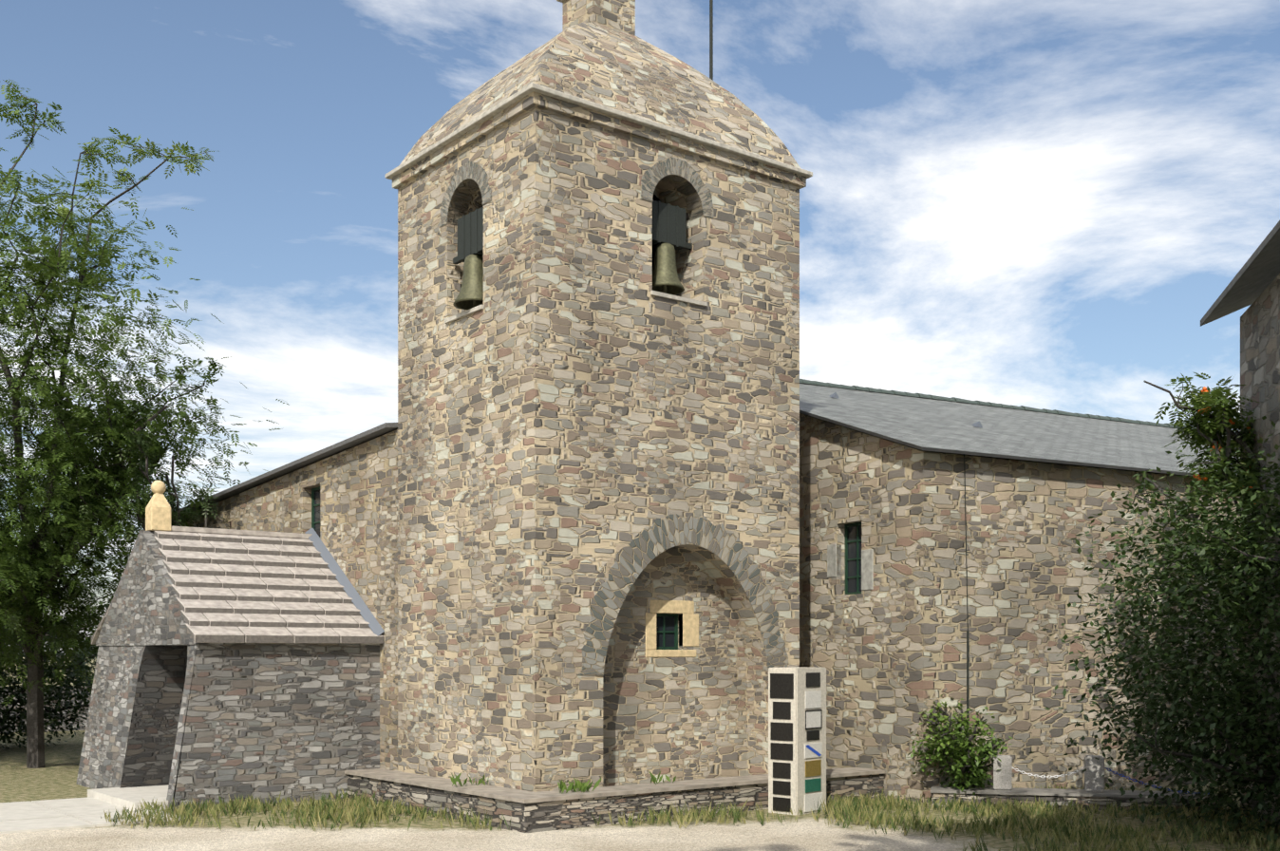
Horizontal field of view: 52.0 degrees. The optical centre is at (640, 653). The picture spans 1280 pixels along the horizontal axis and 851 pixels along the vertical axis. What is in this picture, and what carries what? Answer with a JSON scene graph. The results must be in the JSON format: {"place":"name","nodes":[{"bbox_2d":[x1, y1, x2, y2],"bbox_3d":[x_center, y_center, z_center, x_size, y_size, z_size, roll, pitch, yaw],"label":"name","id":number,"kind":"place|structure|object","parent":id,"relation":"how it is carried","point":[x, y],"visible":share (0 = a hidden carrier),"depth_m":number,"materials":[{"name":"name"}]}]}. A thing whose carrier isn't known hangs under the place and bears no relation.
{"place":"outdoors","nodes":[
{"label":"outdoors","id":0,"kind":"place"},
{"bbox_2d":[0,796,185,833],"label":"paved path","id":1,"kind":"structure","parent":0,"point":[32,816],"depth_m":18.06,"materials":[{"name":"beige concrete"}]},
{"bbox_2d":[114,429,219,573],"bbox_3d":[-8.998,-0.958,24.784,1.973,6.409,1.961,0,0,-38],"label":"foliage","id":2,"kind":"object","parent":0,"point":[140,442],"depth_m":24.45,"materials":[{"name":"green plant"}]},
{"bbox_2d":[155,526,312,539],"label":"roof ridge","id":3,"kind":"structure","parent":0,"point":[237,532],"depth_m":21.83,"materials":[{"name":"grey stone"}]},
{"bbox_2d":[0,657,1279,850],"bbox_3d":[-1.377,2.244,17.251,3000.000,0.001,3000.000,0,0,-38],"label":"ground","id":4,"kind":"structure","parent":0,"point":[55,777],"depth_m":16.31,"materials":[{"name":"beige sand"}]},
{"bbox_2d":[0,433,67,658],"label":"tree leaves","id":5,"kind":"object","parent":4,"relation":"on","point":[1,515],"depth_m":29.35,"materials":[{"name":"green plant"}]},
{"bbox_2d":[0,685,92,733],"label":"hedge","id":6,"kind":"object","parent":4,"relation":"on","point":[81,725],"depth_m":38.21,"materials":[{"name":"plant"}]},
{"bbox_2d":[0,533,96,748],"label":"hedge leaves","id":7,"kind":"object","parent":4,"relation":"on","point":[57,696],"depth_m":31.31,"materials":[{"name":"green plant"}]},
{"bbox_2d":[0,425,161,684],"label":"tree leaves","id":8,"kind":"object","parent":4,"relation":"on","point":[84,656],"depth_m":40.37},
{"bbox_2d":[0,79,221,768],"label":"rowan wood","id":9,"kind":"object","parent":4,"relation":"on","point":[35,743],"visible":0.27,"depth_m":25.75,"materials":[{"name":"brown plant"}]},
{"bbox_2d":[0,78,289,727],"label":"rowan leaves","id":10,"kind":"object","parent":9,"relation":"attached to","point":[82,416],"visible":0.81,"depth_m":24.74,"materials":[{"name":"green plant"}]},
{"bbox_2d":[87,784,169,809],"bbox_3d":[-6.436,2.204,20.686,3.710,0.180,2.400,0,0,-38],"label":"porch step","id":11,"kind":"object","parent":4,"relation":"on","point":[129,797],"visible":0.21,"depth_m":19.72,"materials":[{"name":"white concrete"}]},
{"bbox_2d":[75,644,379,810],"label":"porch walls","id":12,"kind":"structure","parent":4,"relation":"on","point":[296,722],"depth_m":19.90,"materials":[{"name":"grey stone"}]},
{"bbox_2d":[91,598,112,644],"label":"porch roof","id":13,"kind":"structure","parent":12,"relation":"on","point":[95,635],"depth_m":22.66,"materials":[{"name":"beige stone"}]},
{"bbox_2d":[121,644,187,787],"bbox_3d":[-6.267,0.721,20.817,3.182,2.846,2.192,0,0,-38],"label":"doorway","id":14,"kind":"structure","parent":12,"relation":"in","point":[155,719],"depth_m":21.02,"materials":[{"name":"grey stone"}]},
{"bbox_2d":[95,529,382,645],"bbox_3d":[-6.777,-1.056,21.790,2.929,1.840,5.100,0,0,-38],"label":"porch roof","id":15,"kind":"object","parent":12,"relation":"on","point":[144,608],"visible":0.35,"depth_m":20.74,"materials":[{"name":"grey stone"}]},
{"bbox_2d":[145,492,171,530],"bbox_3d":[-7.765,-2.281,21.146,0.320,0.610,0.320,0,0,-38],"label":"finial pedestal","id":16,"kind":"object","parent":15,"relation":"on","point":[158,513],"visible":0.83,"depth_m":21.03,"materials":[{"name":"beige stone"}]},
{"bbox_2d":[150,480,166,493],"bbox_3d":[-7.765,-2.681,21.146,0.230,0.230,0.230,0,0,-38],"label":"stone ball finial","id":17,"kind":"object","parent":16,"relation":"on","point":[159,486],"visible":0.83,"depth_m":21.07,"materials":[{"name":"beige stone"}]},
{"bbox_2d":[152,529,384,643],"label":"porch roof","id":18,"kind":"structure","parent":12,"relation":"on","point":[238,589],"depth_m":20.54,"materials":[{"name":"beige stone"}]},
{"bbox_2d":[305,527,384,636],"bbox_3d":[-4.907,-1.226,21.657,0.136,1.940,2.710,0,0,-38],"label":"roof flashing","id":19,"kind":"object","parent":18,"relation":"on","point":[359,603],"visible":0.88,"depth_m":21.57,"materials":[{"name":"grey metal"}]},
{"bbox_2d":[172,429,397,771],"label":"church wall","id":20,"kind":"structure","parent":4,"relation":"on","point":[358,484],"depth_m":21.34,"materials":[{"name":"stone"}]},
{"bbox_2d":[180,422,397,510],"bbox_3d":[-5.420,-3.576,26.235,5.120,1.440,11.460,0,0,-38],"label":"roof edge","id":21,"kind":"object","parent":20,"relation":"on","point":[334,449],"depth_m":22.72,"materials":[{"name":"stone"}]},
{"bbox_2d":[311,486,319,537],"bbox_3d":[-5.565,-2.463,22.919,0.050,0.926,0.730,0,0,-38],"label":"facade window","id":22,"kind":"structure","parent":20,"relation":"attached to","point":[315,508],"depth_m":23.09,"materials":[{"name":"green paint"}]},
{"bbox_2d":[397,106,799,791],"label":"tower","id":23,"kind":"structure","parent":4,"relation":"on","point":[578,406],"depth_m":18.70,"materials":[{"name":"stone"}]},
{"bbox_2d":[444,304,483,323],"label":"sill","id":24,"kind":"structure","parent":23,"relation":"attached to","point":[463,313],"depth_m":18.65,"materials":[{"name":"beige stone"}]},
{"bbox_2d":[439,160,491,226],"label":"stone arch","id":25,"kind":"structure","parent":23,"relation":"attached to","point":[476,172],"depth_m":18.85,"materials":[{"name":"grey stone"}]},
{"bbox_2d":[452,206,483,263],"bbox_3d":[-2.344,-5.948,18.652,0.180,0.625,1.141,0,0,-38],"label":"bell yoke","id":26,"kind":"object","parent":23,"relation":"attached to","point":[470,233],"visible":0.6,"depth_m":18.58,"materials":[{"name":"grey metal"}]},
{"bbox_2d":[452,254,483,310],"bbox_3d":[-2.344,-5.291,18.652,0.620,0.730,0.620,0,0,-38],"label":"bell","id":27,"kind":"object","parent":23,"relation":"attached to","point":[470,295],"visible":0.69,"depth_m":18.50,"materials":[{"name":"brown metal"}]},
{"bbox_2d":[392,91,806,188],"bbox_3d":[-0.639,-7.281,20.262,5.010,0.150,3.980,0,0,-38],"label":"cornice band","id":28,"kind":"object","parent":23,"relation":"on","point":[525,103],"visible":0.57,"depth_m":18.52,"materials":[{"name":"beige stone"}]},
{"bbox_2d":[385,82,812,180],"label":"cornice slab","id":29,"kind":"structure","parent":28,"relation":"on","point":[528,89],"depth_m":18.46,"materials":[{"name":"beige stone"}]},
{"bbox_2d":[399,20,800,168],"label":"tower roof","id":30,"kind":"structure","parent":29,"relation":"on","point":[602,65],"depth_m":18.95,"materials":[{"name":"beige stone"}]},
{"bbox_2d":[562,0,635,35],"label":"tower finial block","id":31,"kind":"structure","parent":30,"relation":"on","point":[619,15],"depth_m":20.00,"materials":[{"name":"beige stone"}]},
{"bbox_2d":[709,0,713,80],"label":"lightning rod","id":32,"kind":"object","parent":30,"relation":"on","point":[711,39],"depth_m":23.89,"materials":[{"name":"grey metal"}]},
{"bbox_2d":[652,242,684,295],"bbox_3d":[0.358,-5.571,18.960,0.580,0.690,0.580,0,0,-38],"label":"bell","id":33,"kind":"object","parent":23,"relation":"attached to","point":[666,279],"visible":0.83,"depth_m":18.82,"materials":[{"name":"brown metal"}]},
{"bbox_2d":[645,599,698,657],"bbox_3d":[0.453,-0.369,19.331,1.016,0.836,0.112,0,0,-38],"label":"window surround","id":34,"kind":"object","parent":23,"relation":"attached to","point":[690,628],"visible":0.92,"depth_m":19.32,"materials":[{"name":"beige stone"}]},
{"bbox_2d":[656,613,677,649],"bbox_3d":[0.352,-0.326,19.368,0.504,0.535,0.050,0,0,-38],"label":"recess window","id":35,"kind":"structure","parent":34,"relation":"in","point":[667,630],"depth_m":19.40,"materials":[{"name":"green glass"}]},
{"bbox_2d":[652,200,692,249],"bbox_3d":[0.358,-6.191,18.960,1.067,0.591,0.180,0,0,-38],"label":"bell headstock","id":36,"kind":"object","parent":23,"relation":"attached to","point":[668,222],"visible":0.6,"depth_m":18.92,"materials":[{"name":"grey metal"}]},
{"bbox_2d":[640,156,714,221],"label":"stone arch","id":37,"kind":"structure","parent":23,"relation":"attached to","point":[653,175],"depth_m":18.82,"materials":[{"name":"grey stone"}]},
{"bbox_2d":[650,290,707,306],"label":"sill","id":38,"kind":"structure","parent":23,"relation":"attached to","point":[678,298],"depth_m":18.71,"materials":[{"name":"beige stone"}]},
{"bbox_2d":[576,513,788,675],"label":"stone arch","id":39,"kind":"structure","parent":23,"relation":"attached to","point":[640,552],"depth_m":18.64,"materials":[{"name":"grey stone"}]},
{"bbox_2d":[347,772,884,832],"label":"stone wall","id":40,"kind":"structure","parent":4,"relation":"on","point":[547,816],"depth_m":17.82,"materials":[{"name":"stone"}]},
{"bbox_2d":[344,767,885,803],"bbox_3d":[-0.375,1.839,20.436,6.700,0.050,5.110,0,0,-38],"label":"coping","id":41,"kind":"object","parent":40,"relation":"attached to","point":[495,791],"visible":0.9,"depth_m":18.15,"materials":[{"name":"grey stone"}]},
{"bbox_2d":[450,771,676,793],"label":"plants","id":42,"kind":"object","parent":41,"relation":"on","point":[583,786],"visible":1,"depth_m":17.29,"materials":[{"name":"green plant"}]},
{"bbox_2d":[100,782,1279,850],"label":"grass","id":43,"kind":"structure","parent":4,"relation":"on","point":[851,807],"depth_m":17.25,"materials":[{"name":"green plant"}]},
{"bbox_2d":[768,666,826,814],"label":"pillar","id":44,"kind":"structure","parent":4,"relation":"on","point":[799,778],"depth_m":18.37,"materials":[{"name":"concrete"}]},
{"bbox_2d":[770,673,793,811],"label":"sign panels","id":45,"kind":"object","parent":44,"relation":"attached to","point":[781,685],"visible":1,"depth_m":18.38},
{"bbox_2d":[806,730,819,740],"bbox_3d":[2.442,1.149,18.508,0.012,0.130,0.300,0,0,42],"label":"plaque","id":46,"kind":"object","parent":44,"relation":"attached to","point":[813,735],"visible":0.93,"depth_m":18.50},
{"bbox_2d":[804,791,822,811],"bbox_3d":[2.449,2.094,18.516,0.012,0.240,0.440,0,0,42],"label":"plaque","id":47,"kind":"object","parent":44,"relation":"attached to","point":[810,800],"visible":0.86,"depth_m":18.48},
{"bbox_2d":[805,690,821,708],"bbox_3d":[2.442,0.644,18.508,0.012,0.240,0.380,0,0,42],"label":"plaque","id":48,"kind":"object","parent":44,"relation":"attached to","point":[813,699],"visible":0.93,"depth_m":18.50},
{"bbox_2d":[805,759,821,776],"bbox_3d":[2.442,1.614,18.508,0.012,0.220,0.380,0,0,42],"label":"plaque","id":49,"kind":"object","parent":44,"relation":"attached to","point":[813,767],"visible":0.93,"depth_m":18.50,"materials":[{"name":"gold metal"}]},
{"bbox_2d":[804,742,822,758],"bbox_3d":[2.442,1.364,18.508,0.012,0.200,0.420,0,0,42],"label":"plaque","id":50,"kind":"object","parent":44,"relation":"attached to","point":[817,746],"visible":0.86,"depth_m":18.50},
{"bbox_2d":[805,777,821,792],"bbox_3d":[2.442,1.854,18.508,0.012,0.180,0.380,0,0,42],"label":"plaque","id":51,"kind":"object","parent":44,"relation":"attached to","point":[813,784],"visible":0.86,"depth_m":18.50,"materials":[{"name":"green"}]},
{"bbox_2d":[806,672,820,686],"bbox_3d":[2.442,0.364,18.508,0.012,0.200,0.340,0,0,42],"label":"plaque","id":52,"kind":"object","parent":44,"relation":"attached to","point":[813,679],"visible":1,"depth_m":18.50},
{"bbox_2d":[806,710,821,728],"bbox_3d":[2.442,0.924,18.508,0.012,0.240,0.380,0,0,42],"label":"plaque","id":53,"kind":"object","parent":44,"relation":"attached to","point":[813,719],"visible":0.86,"depth_m":18.51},
{"bbox_2d":[805,709,822,729],"bbox_3d":[2.449,0.924,18.502,0.003,0.270,0.410,0,0,42],"label":"sign panel frame","id":54,"kind":"object","parent":44,"relation":"attached to","point":[805,719],"visible":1,"depth_m":18.50,"materials":[{"name":"black metal"}]},
{"bbox_2d":[806,744,821,755],"bbox_3d":[2.450,1.364,18.501,0.001,0.180,0.400,0,0,42],"label":"sign marking","id":55,"kind":"object","parent":44,"relation":"attached to","point":[813,750],"visible":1,"depth_m":18.50,"materials":[{"name":"blue paint"}]},
{"bbox_2d":[906,693,1013,794],"bbox_3d":[4.756,1.400,19.568,1.602,1.608,1.466,0,0,-38],"label":"shrub","id":56,"kind":"object","parent":4,"relation":"on","point":[937,755],"depth_m":19.38,"materials":[{"name":"green plant"}]},
{"bbox_2d":[799,413,1240,802],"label":"stone wall","id":57,"kind":"structure","parent":4,"relation":"on","point":[888,652],"depth_m":20.84,"materials":[{"name":"stone"}]},
{"bbox_2d":[827,544,873,590],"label":"window jamb stones","id":58,"kind":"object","parent":57,"relation":"attached to","point":[867,568],"depth_m":21.05,"materials":[{"name":"grey stone"}]},
{"bbox_2d":[844,522,861,594],"bbox_3d":[3.606,-1.556,21.475,0.140,1.380,0.850,0,0,-28],"label":"chapel window","id":59,"kind":"structure","parent":57,"relation":"in","point":[852,558],"depth_m":21.57,"materials":[{"name":"green glass"}]},
{"bbox_2d":[829,392,982,427],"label":"roof vents","id":60,"kind":"object","parent":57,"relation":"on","point":[976,423],"visible":0.5,"depth_m":24.50,"materials":[{"name":"grey"}]},
{"bbox_2d":[961,453,969,737],"bbox_3d":[4.320,-0.634,20.426,1.572,5.757,0.081,0,0,23],"label":"conductor cable","id":61,"kind":"object","parent":57,"relation":"attached to","point":[968,668],"visible":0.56,"depth_m":20.12,"materials":[{"name":"grey metal"}]},
{"bbox_2d":[799,383,1239,475],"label":"roof","id":62,"kind":"structure","parent":57,"relation":"on","point":[931,424],"depth_m":24.49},
{"bbox_2d":[932,792,1218,811],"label":"curb","id":63,"kind":"structure","parent":4,"relation":"on","point":[1102,800],"depth_m":18.89,"materials":[{"name":"stone"}]},
{"bbox_2d":[930,785,1216,799],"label":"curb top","id":64,"kind":"structure","parent":63,"relation":"on","point":[1045,791],"depth_m":19.08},
{"bbox_2d":[993,754,1011,790],"bbox_3d":[5.354,1.754,19.382,0.260,0.500,0.260,0,0,13],"label":"bollard","id":65,"kind":"object","parent":64,"relation":"on","point":[1002,778],"visible":0.94,"depth_m":19.26,"materials":[{"name":"stone"}]},
{"bbox_2d":[1011,765,1085,777],"bbox_3d":[5.981,1.696,19.233,1.305,0.257,0.042,0,0,13],"label":"chain","id":66,"kind":"object","parent":65,"relation":"attached to","point":[1047,776],"visible":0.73,"depth_m":19.23,"materials":[{"name":"white metal"}]},
{"bbox_2d":[1084,754,1104,792],"bbox_3d":[6.608,1.744,19.084,0.260,0.520,0.260,0,0,13],"label":"bollard","id":67,"kind":"object","parent":64,"relation":"on","point":[1094,781],"visible":0.96,"depth_m":18.96,"materials":[{"name":"stone"}]},
{"bbox_2d":[1104,767,1209,793],"bbox_3d":[7.389,1.789,18.898,1.623,0.456,0.042,0,0,13],"label":"chain","id":68,"kind":"object","parent":67,"relation":"attached to","point":[1178,791],"visible":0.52,"depth_m":18.94,"materials":[{"name":"white"}]},
{"bbox_2d":[1028,410,1279,843],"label":"bush leaves","id":69,"kind":"object","parent":4,"relation":"on","point":[1200,729],"visible":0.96,"depth_m":16.19,"materials":[{"name":"green plant"}]},
{"bbox_2d":[1143,372,1262,628],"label":"tree branches","id":70,"kind":"object","parent":4,"relation":"on","point":[1237,433],"visible":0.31,"depth_m":17.75,"materials":[{"name":"brown plant"}]},
{"bbox_2d":[1193,386,1256,548],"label":"rowan berries","id":71,"kind":"object","parent":70,"relation":"attached to","point":[1230,420],"visible":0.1,"depth_m":17.70,"materials":[{"name":"red plant"}]},
{"bbox_2d":[1127,467,1279,787],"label":"branches","id":72,"kind":"object","parent":4,"relation":"on","point":[1226,769],"visible":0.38,"depth_m":15.62,"materials":[{"name":"brown plant"}]},
{"bbox_2d":[1240,273,1279,831],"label":"building wall","id":73,"kind":"structure","parent":4,"relation":"on","point":[1260,348],"depth_m":17.33,"materials":[{"name":"stone"}]},
{"bbox_2d":[1200,220,1279,326],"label":"house roof","id":74,"kind":"structure","parent":73,"relation":"on","point":[1258,272],"depth_m":17.32,"materials":[{"name":"stone"}]},
{"bbox_2d":[0,0,1279,655],"label":"sky","id":75,"kind":"structure","parent":0,"point":[1041,204],"materials":[{"name":"blue"}]},
{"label":"chapel roof","id":76,"kind":"object","parent":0,"visible":0},
{"bbox_2d":[799,378,1196,429],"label":"ridge tiles","id":77,"kind":"object","parent":76,"relation":"on","point":[928,396],"visible":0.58,"depth_m":30.73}
]}

